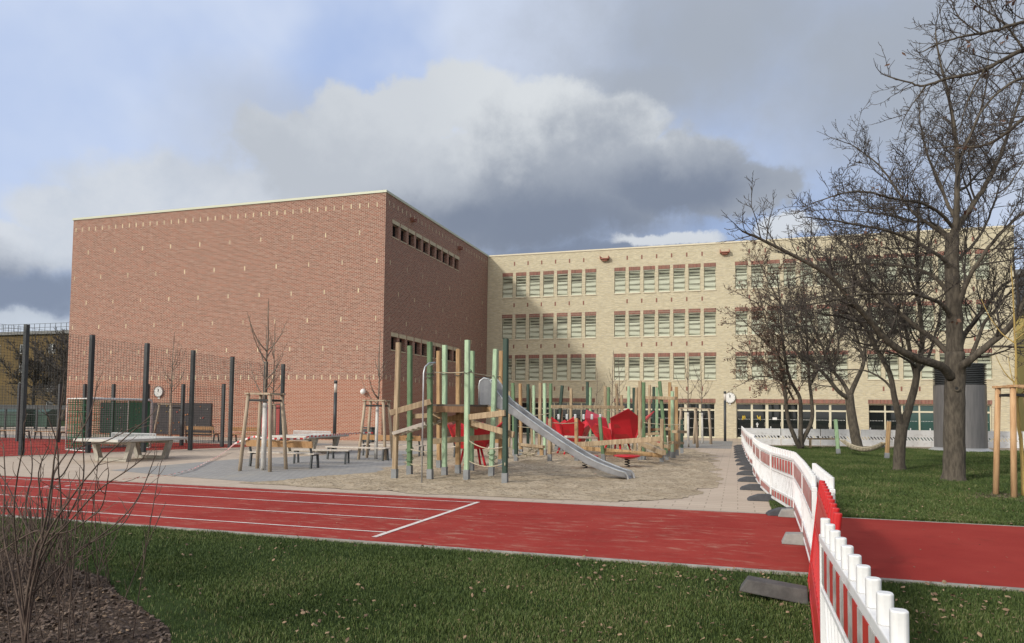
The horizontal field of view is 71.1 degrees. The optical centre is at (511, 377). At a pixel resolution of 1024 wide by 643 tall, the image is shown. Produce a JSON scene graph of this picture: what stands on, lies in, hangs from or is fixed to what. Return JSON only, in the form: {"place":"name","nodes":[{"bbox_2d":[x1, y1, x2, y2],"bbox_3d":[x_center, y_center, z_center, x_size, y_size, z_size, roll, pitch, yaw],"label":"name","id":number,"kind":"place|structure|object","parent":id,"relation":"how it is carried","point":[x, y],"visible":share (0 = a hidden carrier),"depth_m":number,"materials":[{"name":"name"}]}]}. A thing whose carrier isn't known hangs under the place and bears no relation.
{"place":"outdoors","nodes":[
{"label":"outdoors","id":0,"kind":"place"},
{"bbox_2d":[0,323,68,409],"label":"apartment building","id":1,"kind":"structure","parent":0,"point":[9,356],"depth_m":114.14,"materials":[{"name":"yellow concrete"}]},
{"bbox_2d":[0,438,248,455],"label":"ball court","id":2,"kind":"object","parent":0,"point":[13,451],"visible":0.33,"depth_m":32.30,"materials":[{"name":"red rubber"}]},
{"bbox_2d":[65,397,152,450],"bbox_3d":[-17.305,1.996,30.696,1.830,2.196,3.530,0,-3,17],"label":"football goal","id":3,"kind":"object","parent":2,"relation":"on","point":[139,420],"visible":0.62,"depth_m":31.50,"materials":[{"name":"white paint"}]},
{"bbox_2d":[0,384,225,446],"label":"ball court fence","id":4,"kind":"object","parent":2,"relation":"on","point":[113,394],"visible":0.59,"depth_m":35.13,"materials":[{"name":"metal"}]},
{"bbox_2d":[114,450,436,481],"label":"grey paving","id":5,"kind":"structure","parent":0,"point":[228,469],"depth_m":21.44,"materials":[{"name":"grey concrete"}]},
{"bbox_2d":[238,392,287,471],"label":"tree stakes","id":6,"kind":"object","parent":5,"relation":"on","point":[269,400],"visible":0.91,"depth_m":20.56,"materials":[{"name":"brown wood"}]},
{"bbox_2d":[247,301,285,469],"bbox_3d":[-7.312,0.195,20.973,1.162,5.016,1.006,2,-3,-33],"label":"young tree","id":7,"kind":"object","parent":5,"relation":"on","point":[264,437],"visible":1,"depth_m":20.83,"materials":[{"name":"brown plant"}]},
{"bbox_2d":[245,438,320,468],"bbox_3d":[-7.008,2.322,21.960,2.350,0.871,0.566,0,-3,17],"label":"bench","id":8,"kind":"object","parent":5,"relation":"on","point":[292,444],"visible":0.88,"depth_m":21.72,"materials":[{"name":"brown wood"}]},
{"bbox_2d":[362,332,386,458],"bbox_3d":[-4.984,0.626,26.212,0.915,4.725,0.809,-2,-4,44],"label":"young tree","id":9,"kind":"object","parent":5,"relation":"on","point":[376,427],"visible":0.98,"depth_m":26.18,"materials":[{"name":"brown plant"}]},
{"bbox_2d":[357,399,392,459],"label":"tree stakes","id":10,"kind":"object","parent":5,"relation":"on","point":[383,405],"visible":0.87,"depth_m":25.91,"materials":[{"name":"brown wood"}]},
{"bbox_2d":[43,432,372,486],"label":"curb","id":11,"kind":"structure","parent":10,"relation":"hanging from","point":[261,438],"depth_m":21.96,"materials":[{"name":"grey concrete"}]},
{"bbox_2d":[362,435,425,456],"bbox_3d":[-4.644,2.640,27.897,2.600,0.871,0.566,0,-3,17],"label":"bench","id":12,"kind":"object","parent":5,"relation":"on","point":[402,438],"visible":0.62,"depth_m":27.70,"materials":[{"name":"brown wood"}]},
{"bbox_2d":[0,426,1018,512],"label":"paving","id":13,"kind":"structure","parent":0,"point":[727,494],"depth_m":20.04,"materials":[{"name":"beige concrete"}]},
{"bbox_2d":[0,409,34,426],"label":"waste container","id":14,"kind":"object","parent":13,"relation":"on","point":[11,411],"visible":0.29,"depth_m":57.16,"materials":[{"name":"green plastic"}]},
{"bbox_2d":[32,409,61,428],"bbox_3d":[-37.647,3.372,57.986,1.700,1.616,1.390,0,-3,17],"label":"waste container","id":15,"kind":"object","parent":13,"relation":"on","point":[43,420],"visible":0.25,"depth_m":57.41,"materials":[{"name":"green plastic"}]},
{"bbox_2d":[73,432,187,461],"bbox_3d":[-12.943,2.370,24.488,1.910,0.932,3.050,0,-3,17],"label":"table tennis","id":16,"kind":"object","parent":13,"relation":"on","point":[133,445],"visible":0.92,"depth_m":23.97,"materials":[{"name":"concrete"}]},
{"bbox_2d":[0,324,284,454],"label":"ball court fence","id":17,"kind":"object","parent":13,"relation":"on","point":[91,375],"visible":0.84,"depth_m":28.66,"materials":[{"name":"metal"}]},
{"bbox_2d":[65,190,487,440],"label":"sports hall","id":18,"kind":"structure","parent":13,"relation":"on","point":[338,282],"depth_m":45.25,"materials":[{"name":"red brick"}]},
{"bbox_2d":[99,402,211,434],"bbox_3d":[-23.194,2.656,46.428,8.900,2.000,0.139,0,-3,17],"label":"wall board","id":19,"kind":"object","parent":18,"relation":"attached to","point":[197,414],"depth_m":46.08,"materials":[{"name":"brown"}]},
{"bbox_2d":[272,430,348,452],"bbox_3d":[-8.217,2.664,29.416,1.760,0.930,3.000,0,-3,17],"label":"table tennis","id":20,"kind":"object","parent":13,"relation":"on","point":[314,440],"visible":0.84,"depth_m":29.21,"materials":[{"name":"concrete"}]},
{"bbox_2d":[241,444,722,501],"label":"sand","id":21,"kind":"structure","parent":13,"relation":"on","point":[655,478],"depth_m":18.34,"materials":[{"name":"beige sand"}]},
{"bbox_2d":[447,422,501,465],"bbox_3d":[-1.239,2.096,22.719,1.902,1.738,1.673,0,-3,17],"label":"play shell","id":22,"kind":"object","parent":21,"relation":"on","point":[478,431],"visible":0.34,"depth_m":22.31,"materials":[{"name":"red"}]},
{"bbox_2d":[389,338,634,482],"bbox_3d":[-0.580,0.995,19.466,6.079,3.996,5.245,-2,-4,44],"label":"climbing frame","id":23,"kind":"object","parent":21,"relation":"on","point":[493,392],"visible":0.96,"depth_m":19.25,"materials":[{"name":"brown wood"}]},
{"bbox_2d":[508,383,623,460],"bbox_3d":[1.890,1.736,30.329,4.280,3.306,11.911,1,-3,-4],"label":"climbing frame","id":24,"kind":"object","parent":21,"relation":"on","point":[539,448],"visible":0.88,"depth_m":28.93,"materials":[{"name":"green wood"}]},
{"bbox_2d":[546,417,590,453],"bbox_3d":[2.383,2.527,30.593,2.116,1.744,1.994,0,-3,17],"label":"play shell","id":25,"kind":"object","parent":21,"relation":"on","point":[584,428],"visible":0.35,"depth_m":29.88,"materials":[{"name":"red plastic"}]},
{"bbox_2d":[585,409,654,455],"bbox_3d":[4.216,2.279,28.515,2.817,2.070,2.241,0,-3,17],"label":"play shell","id":26,"kind":"object","parent":21,"relation":"on","point":[623,424],"visible":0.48,"depth_m":27.74,"materials":[{"name":"red plastic"}]},
{"bbox_2d":[577,381,686,461],"bbox_3d":[5.184,1.695,30.401,4.436,3.468,13.919,0,-3,8],"label":"climbing frame","id":27,"kind":"object","parent":21,"relation":"on","point":[649,442],"visible":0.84,"depth_m":27.15,"materials":[{"name":"beige wood"}]},
{"bbox_2d":[679,440,732,448],"bbox_3d":[11.526,3.986,42.820,3.100,0.001,11.700,0,-3,17],"label":"grey paving patch","id":28,"kind":"object","parent":13,"relation":"on","point":[721,444],"visible":0.8,"depth_m":41.76,"materials":[{"name":"grey concrete"}]},
{"bbox_2d":[740,439,762,490],"bbox_3d":[5.962,2.137,17.800,0.639,1.117,2.229,0,-3,16],"label":"construction barrier","id":29,"kind":"object","parent":13,"relation":"on","point":[757,471],"visible":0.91,"depth_m":17.36,"materials":[{"name":"white plastic"}]},
{"bbox_2d":[486,225,1017,441],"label":"school building","id":30,"kind":"structure","parent":13,"relation":"on","point":[647,315],"depth_m":54.47,"materials":[{"name":"beige brick"}]},
{"bbox_2d":[529,275,539,297],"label":"window","id":31,"kind":"structure","parent":30,"relation":"in","point":[534,279],"depth_m":58.24,"materials":[{"name":"beige glass"}]},
{"bbox_2d":[542,358,552,380],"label":"window","id":32,"kind":"structure","parent":30,"relation":"in","point":[547,362],"depth_m":57.58,"materials":[{"name":"beige glass"}]},
{"bbox_2d":[543,274,553,296],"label":"window","id":33,"kind":"structure","parent":30,"relation":"in","point":[548,279],"depth_m":57.90,"materials":[{"name":"beige glass"}]},
{"bbox_2d":[556,358,566,380],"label":"window","id":34,"kind":"structure","parent":30,"relation":"in","point":[561,362],"depth_m":57.22,"materials":[{"name":"beige"}]},
{"bbox_2d":[570,316,581,338],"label":"window","id":35,"kind":"structure","parent":30,"relation":"in","point":[576,326],"depth_m":57.03,"materials":[{"name":"beige glass"}]},
{"bbox_2d":[570,358,581,380],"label":"window","id":36,"kind":"structure","parent":30,"relation":"in","point":[575,362],"depth_m":56.87,"materials":[{"name":"beige"}]},
{"bbox_2d":[571,273,581,295],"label":"window","id":37,"kind":"structure","parent":30,"relation":"in","point":[576,277],"depth_m":57.20,"materials":[{"name":"beige glass"}]},
{"bbox_2d":[584,358,595,380],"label":"window","id":38,"kind":"structure","parent":30,"relation":"in","point":[590,368],"depth_m":56.52,"materials":[{"name":"beige"}]},
{"bbox_2d":[585,272,595,294],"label":"window","id":39,"kind":"structure","parent":30,"relation":"in","point":[590,277],"depth_m":56.87,"materials":[{"name":"beige"}]},
{"bbox_2d":[614,271,625,293],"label":"window","id":40,"kind":"structure","parent":30,"relation":"in","point":[619,275],"depth_m":56.18,"materials":[{"name":"beige glass"}]},
{"bbox_2d":[614,315,625,337],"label":"window","id":41,"kind":"structure","parent":30,"relation":"in","point":[619,319],"depth_m":55.97,"materials":[{"name":"beige glass"}]},
{"bbox_2d":[628,270,639,293],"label":"window","id":42,"kind":"structure","parent":30,"relation":"in","point":[634,276],"depth_m":55.84,"materials":[{"name":"beige glass"}]},
{"bbox_2d":[628,314,639,337],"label":"window","id":43,"kind":"structure","parent":30,"relation":"in","point":[634,319],"depth_m":55.69,"materials":[{"name":"beige"}]},
{"bbox_2d":[628,357,639,380],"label":"window","id":44,"kind":"structure","parent":30,"relation":"in","point":[634,362],"depth_m":55.51,"materials":[{"name":"beige"}]},
{"bbox_2d":[643,270,654,292],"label":"window","id":45,"kind":"structure","parent":30,"relation":"in","point":[649,275],"depth_m":55.47,"materials":[{"name":"beige glass"}]},
{"bbox_2d":[643,314,654,336],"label":"window","id":46,"kind":"structure","parent":30,"relation":"in","point":[649,319],"depth_m":55.32,"materials":[{"name":"beige glass"}]},
{"bbox_2d":[643,357,654,380],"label":"window","id":47,"kind":"structure","parent":30,"relation":"in","point":[649,362],"depth_m":55.19,"materials":[{"name":"beige glass"}]},
{"bbox_2d":[658,269,669,292],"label":"window","id":48,"kind":"structure","parent":30,"relation":"in","point":[664,274],"depth_m":55.17,"materials":[{"name":"beige glass"}]},
{"bbox_2d":[658,313,669,336],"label":"window","id":49,"kind":"structure","parent":30,"relation":"in","point":[664,319],"depth_m":54.98,"materials":[{"name":"beige glass"}]},
{"bbox_2d":[658,357,669,380],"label":"window","id":50,"kind":"structure","parent":30,"relation":"in","point":[664,362],"depth_m":54.84,"materials":[{"name":"beige glass"}]},
{"bbox_2d":[673,268,684,291],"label":"window","id":51,"kind":"structure","parent":30,"relation":"in","point":[679,273],"depth_m":54.81,"materials":[{"name":"beige glass"}]},
{"bbox_2d":[673,313,684,336],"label":"window","id":52,"kind":"structure","parent":30,"relation":"in","point":[679,318],"depth_m":54.65,"materials":[{"name":"beige glass"}]},
{"bbox_2d":[673,357,684,380],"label":"window","id":53,"kind":"structure","parent":30,"relation":"in","point":[679,366],"depth_m":54.49,"materials":[{"name":"beige glass"}]},
{"bbox_2d":[686,403,699,437],"bbox_3d":[13.658,3.234,54.111,1.077,2.620,0.143,0,-3,17],"label":"door","id":54,"kind":"structure","parent":30,"relation":"in","point":[692,405],"depth_m":54.16,"materials":[{"name":"beige"}]},
{"bbox_2d":[688,356,699,380],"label":"window","id":55,"kind":"structure","parent":30,"relation":"in","point":[694,362],"depth_m":54.13,"materials":[{"name":"beige"}]},
{"bbox_2d":[688,267,700,290],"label":"window","id":56,"kind":"structure","parent":30,"relation":"in","point":[694,273],"depth_m":54.45,"materials":[{"name":"beige glass"}]},
{"bbox_2d":[688,312,700,335],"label":"window","id":57,"kind":"structure","parent":30,"relation":"in","point":[694,318],"depth_m":54.30,"materials":[{"name":"beige glass"}]},
{"bbox_2d":[700,403,714,437],"bbox_3d":[14.695,3.231,53.818,1.077,2.620,0.080,0,-3,17],"label":"door","id":58,"kind":"structure","parent":30,"relation":"in","point":[711,406],"depth_m":53.83,"materials":[{"name":"beige"}]},
{"bbox_2d":[704,267,715,290],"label":"window","id":59,"kind":"structure","parent":30,"relation":"in","point":[709,272],"depth_m":54.16,"materials":[{"name":"beige"}]},
{"bbox_2d":[704,312,715,335],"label":"window","id":60,"kind":"structure","parent":30,"relation":"in","point":[709,317],"depth_m":53.99,"materials":[{"name":"beige glass"}]},
{"bbox_2d":[704,356,716,380],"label":"window","id":61,"kind":"structure","parent":30,"relation":"in","point":[709,361],"depth_m":53.80,"materials":[{"name":"beige glass"}]},
{"bbox_2d":[735,265,746,289],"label":"window","id":62,"kind":"structure","parent":30,"relation":"in","point":[741,269],"depth_m":53.46,"materials":[{"name":"beige glass"}]},
{"bbox_2d":[736,403,751,437],"bbox_3d":[17.162,3.220,53.043,1.073,2.620,0.080,0,-3,17],"label":"window","id":63,"kind":"structure","parent":30,"relation":"in","point":[743,410],"depth_m":53.08,"materials":[{"name":"beige"}]},
{"bbox_2d":[751,403,766,438],"bbox_3d":[18.185,3.216,52.722,1.073,2.620,0.080,0,-3,17],"label":"window","id":64,"kind":"structure","parent":30,"relation":"in","point":[759,410],"depth_m":52.74,"materials":[{"name":"beige"}]},
{"bbox_2d":[767,403,782,438],"bbox_3d":[19.209,3.211,52.401,1.073,2.620,0.080,0,-3,17],"label":"window","id":65,"kind":"structure","parent":30,"relation":"in","point":[774,410],"depth_m":52.41,"materials":[{"name":"beige"}]},
{"bbox_2d":[782,403,797,438],"bbox_3d":[20.232,3.207,52.079,1.073,2.620,0.080,0,-3,17],"label":"window","id":66,"kind":"structure","parent":30,"relation":"in","point":[793,407],"depth_m":52.07,"materials":[{"name":"beige"}]},
{"bbox_2d":[814,403,830,437],"bbox_3d":[22.279,3.198,51.436,1.073,2.620,0.080,0,-3,17],"label":"door","id":67,"kind":"structure","parent":30,"relation":"in","point":[822,411],"depth_m":51.45,"materials":[{"name":"beige"}]},
{"bbox_2d":[830,404,846,439],"bbox_3d":[23.303,3.194,51.115,1.073,2.620,0.080,0,-3,17],"label":"window","id":68,"kind":"structure","parent":30,"relation":"in","point":[838,411],"depth_m":51.11,"materials":[{"name":"beige"}]},
{"bbox_2d":[869,404,884,439],"bbox_3d":[25.632,3.184,50.383,1.070,2.620,0.080,0,-3,17],"label":"window","id":69,"kind":"structure","parent":30,"relation":"in","point":[876,411],"depth_m":50.39,"materials":[{"name":"beige"}]},
{"bbox_2d":[885,404,901,439],"bbox_3d":[26.653,3.179,50.063,1.070,2.620,0.080,0,-3,17],"label":"window","id":70,"kind":"structure","parent":30,"relation":"in","point":[889,411],"depth_m":50.14,"materials":[{"name":"beige"}]},
{"bbox_2d":[902,404,919,440],"bbox_3d":[27.674,3.175,49.742,1.070,2.620,0.080,0,-3,17],"label":"window","id":71,"kind":"structure","parent":30,"relation":"in","point":[914,424],"depth_m":49.69,"materials":[{"name":"beige"}]},
{"bbox_2d":[919,404,933,440],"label":"window","id":72,"kind":"structure","parent":30,"relation":"in","point":[925,410],"depth_m":49.47,"materials":[{"name":"beige"}]},
{"bbox_2d":[740,426,780,444],"bbox_3d":[14.221,3.336,41.056,2.263,1.045,0.056,0,-3,4],"label":"construction barrier","id":73,"kind":"object","parent":13,"relation":"on","point":[776,432],"visible":0.7,"depth_m":41.01,"materials":[{"name":"white plastic"}]},
{"bbox_2d":[747,442,774,500],"bbox_3d":[5.410,2.028,15.716,0.639,1.117,2.233,0,-3,14],"label":"construction barrier","id":74,"kind":"object","parent":13,"relation":"on","point":[765,450],"visible":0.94,"depth_m":15.42,"materials":[{"name":"white plastic"}]},
{"bbox_2d":[781,429,819,445],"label":"construction barrier","id":75,"kind":"object","parent":13,"relation":"on","point":[787,433],"visible":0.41,"depth_m":40.90,"materials":[{"name":"white plastic"}]},
{"bbox_2d":[820,427,850,445],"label":"construction barrier","id":76,"kind":"object","parent":13,"relation":"on","point":[830,432],"visible":0.63,"depth_m":40.76,"materials":[{"name":"white plastic"}]},
{"bbox_2d":[861,428,894,447],"bbox_3d":[20.831,3.439,40.904,2.263,1.117,1.224,0,-3,4],"label":"construction barrier","id":77,"kind":"object","parent":13,"relation":"on","point":[870,433],"visible":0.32,"depth_m":40.61,"materials":[{"name":"white plastic"}]},
{"bbox_2d":[906,428,933,446],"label":"construction barrier","id":78,"kind":"object","parent":13,"relation":"on","point":[925,434],"visible":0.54,"depth_m":40.45,"materials":[{"name":"white plastic"}]},
{"bbox_2d":[988,429,1018,447],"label":"construction barrier","id":79,"kind":"object","parent":13,"relation":"on","point":[1004,435],"visible":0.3,"depth_m":40.16,"materials":[{"name":"white plastic"}]},
{"bbox_2d":[0,476,1023,587],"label":"running track","id":80,"kind":"structure","parent":0,"point":[952,553],"depth_m":10.97,"materials":[{"name":"red rubber"}]},
{"bbox_2d":[0,478,478,536],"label":"track lines","id":81,"kind":"object","parent":80,"relation":"on","point":[281,511],"visible":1,"depth_m":12.54,"materials":[{"name":"white paint"}]},
{"bbox_2d":[766,447,793,515],"bbox_3d":[4.974,1.919,13.592,0.639,1.117,2.248,0,-3,10],"label":"construction barrier","id":82,"kind":"object","parent":80,"relation":"on","point":[779,466],"visible":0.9,"depth_m":13.50,"materials":[{"name":"white plastic"}]},
{"bbox_2d":[778,452,804,531],"bbox_3d":[4.392,1.800,11.320,0.303,1.115,2.677,0,-3,19],"label":"construction barrier","id":83,"kind":"object","parent":80,"relation":"on","point":[796,511],"visible":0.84,"depth_m":11.51,"materials":[{"name":"white plastic"}]},
{"bbox_2d":[781,462,816,562],"bbox_3d":[3.492,1.665,8.791,0.323,1.115,2.642,0,-3,20],"label":"construction barrier","id":84,"kind":"object","parent":80,"relation":"on","point":[809,500],"visible":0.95,"depth_m":8.83,"materials":[{"name":"white plastic"}]},
{"bbox_2d":[0,421,1023,642],"bbox_3d":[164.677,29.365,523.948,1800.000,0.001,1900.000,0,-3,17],"label":"ground","id":85,"kind":"structure","parent":0,"point":[171,623],"depth_m":6.73,"materials":[{"name":"green plant"}]},
{"bbox_2d":[0,333,59,404],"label":"bare tree","id":86,"kind":"object","parent":85,"relation":"on","point":[35,373],"visible":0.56,"depth_m":97.45,"materials":[{"name":"brown plant"}]},
{"bbox_2d":[29,331,68,409],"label":"bare tree","id":87,"kind":"object","parent":85,"relation":"on","point":[54,369],"visible":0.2,"depth_m":76.70,"materials":[{"name":"brown plant"}]},
{"bbox_2d":[0,552,170,642],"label":"mulch bed","id":88,"kind":"object","parent":85,"relation":"on","point":[103,628],"visible":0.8,"depth_m":5.95,"materials":[{"name":"brown plant"}]},
{"bbox_2d":[0,483,127,606],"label":"bare shrub","id":89,"kind":"object","parent":88,"relation":"on","point":[12,554],"visible":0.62,"depth_m":6.96,"materials":[{"name":"brown plant"}]},
{"bbox_2d":[0,369,165,642],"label":"bare shrub","id":90,"kind":"object","parent":88,"relation":"on","point":[26,609],"visible":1,"depth_m":5.12,"materials":[{"name":"brown plant"}]},
{"bbox_2d":[0,474,1023,642],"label":"fallen leaves","id":91,"kind":"object","parent":85,"relation":"on","point":[727,586],"visible":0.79,"depth_m":6.76,"materials":[{"name":"brown plant"}]},
{"bbox_2d":[1,475,1023,591],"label":"kerb","id":92,"kind":"structure","parent":85,"relation":"on","point":[656,563],"depth_m":9.12,"materials":[{"name":"concrete"}]},
{"bbox_2d":[714,238,858,448],"bbox_3d":[14.391,-1.804,37.565,7.991,11.205,4.396,1,-3,-7],"label":"bare tree","id":93,"kind":"object","parent":85,"relation":"on","point":[782,373],"visible":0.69,"depth_m":37.36,"materials":[{"name":"plant"}]},
{"bbox_2d":[739,480,841,642],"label":"construction barrier","id":94,"kind":"object","parent":85,"relation":"on","point":[826,505],"visible":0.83,"depth_m":6.66,"materials":[{"name":"red plastic"}]},
{"bbox_2d":[812,463,835,498],"bbox_3d":[3.681,1.618,8.503,0.056,1.045,2.471,0,-3,19],"label":"construction barrier","id":95,"kind":"object","parent":85,"relation":"on","point":[822,474],"visible":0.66,"depth_m":8.03,"materials":[{"name":"white plastic"}]},
{"bbox_2d":[819,518,909,642],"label":"construction barrier","id":96,"kind":"object","parent":85,"relation":"on","point":[856,604],"visible":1,"depth_m":3.28,"materials":[{"name":"white plastic"}]},
{"bbox_2d":[721,0,1023,481],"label":"bare tree","id":97,"kind":"object","parent":85,"relation":"on","point":[953,366],"visible":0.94,"depth_m":19.51,"materials":[{"name":"grey plant"}]},
{"bbox_2d":[798,167,986,470],"bbox_3d":[12.532,-1.921,23.800,5.855,10.152,4.737,0,-3,17],"label":"bare tree","id":98,"kind":"object","parent":85,"relation":"on","point":[901,430],"visible":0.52,"depth_m":23.53,"materials":[{"name":"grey plant"}]},
{"bbox_2d":[769,445,1023,525],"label":"lawn grass","id":99,"kind":"structure","parent":85,"relation":"on","point":[974,508],"depth_m":17.49,"materials":[{"name":"green plant"}]},
{"bbox_2d":[744,245,915,449],"bbox_3d":[16.426,-1.652,36.212,9.624,10.537,4.634,1,-3,-4],"label":"bare tree","id":100,"kind":"object","parent":99,"relation":"on","point":[854,430],"visible":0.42,"depth_m":35.71,"materials":[{"name":"brown plant"}]},
{"bbox_2d":[871,0,1023,214],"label":"bare tree","id":101,"kind":"object","parent":85,"relation":"on","point":[985,68],"visible":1,"depth_m":11.51,"materials":[{"name":"grey plant"}]},
{"bbox_2d":[929,363,992,451],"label":"ventilation tower","id":102,"kind":"structure","parent":85,"relation":"on","point":[976,428],"depth_m":37.04,"materials":[{"name":"grey metal"}]},
{"label":"mulch ring","id":103,"kind":"structure","parent":85,"relation":"on","visible":0},
{"bbox_2d":[967,492,1023,500],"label":"bark mulch","id":104,"kind":"object","parent":103,"relation":"on","point":[1002,495],"visible":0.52,"depth_m":16.04,"materials":[{"name":"brown wood"}]},
{"bbox_2d":[979,262,1023,495],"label":"young tree","id":105,"kind":"object","parent":104,"relation":"on","point":[1021,448],"visible":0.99,"depth_m":16.03,"materials":[{"name":"brown plant"}]},
{"bbox_2d":[992,385,1023,497],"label":"tree stakes","id":106,"kind":"object","parent":103,"relation":"on","point":[1013,394],"visible":0.86,"depth_m":15.72,"materials":[{"name":"brown wood"}]},
{"bbox_2d":[0,0,1023,331],"label":"sky","id":107,"kind":"structure","parent":0,"point":[514,126],"materials":[{"name":"blue"}]},
{"bbox_2d":[1015,306,1023,435],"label":"apartment building","id":108,"kind":"structure","parent":0,"point":[1020,372],"depth_m":61.60,"materials":[{"name":"yellow"}]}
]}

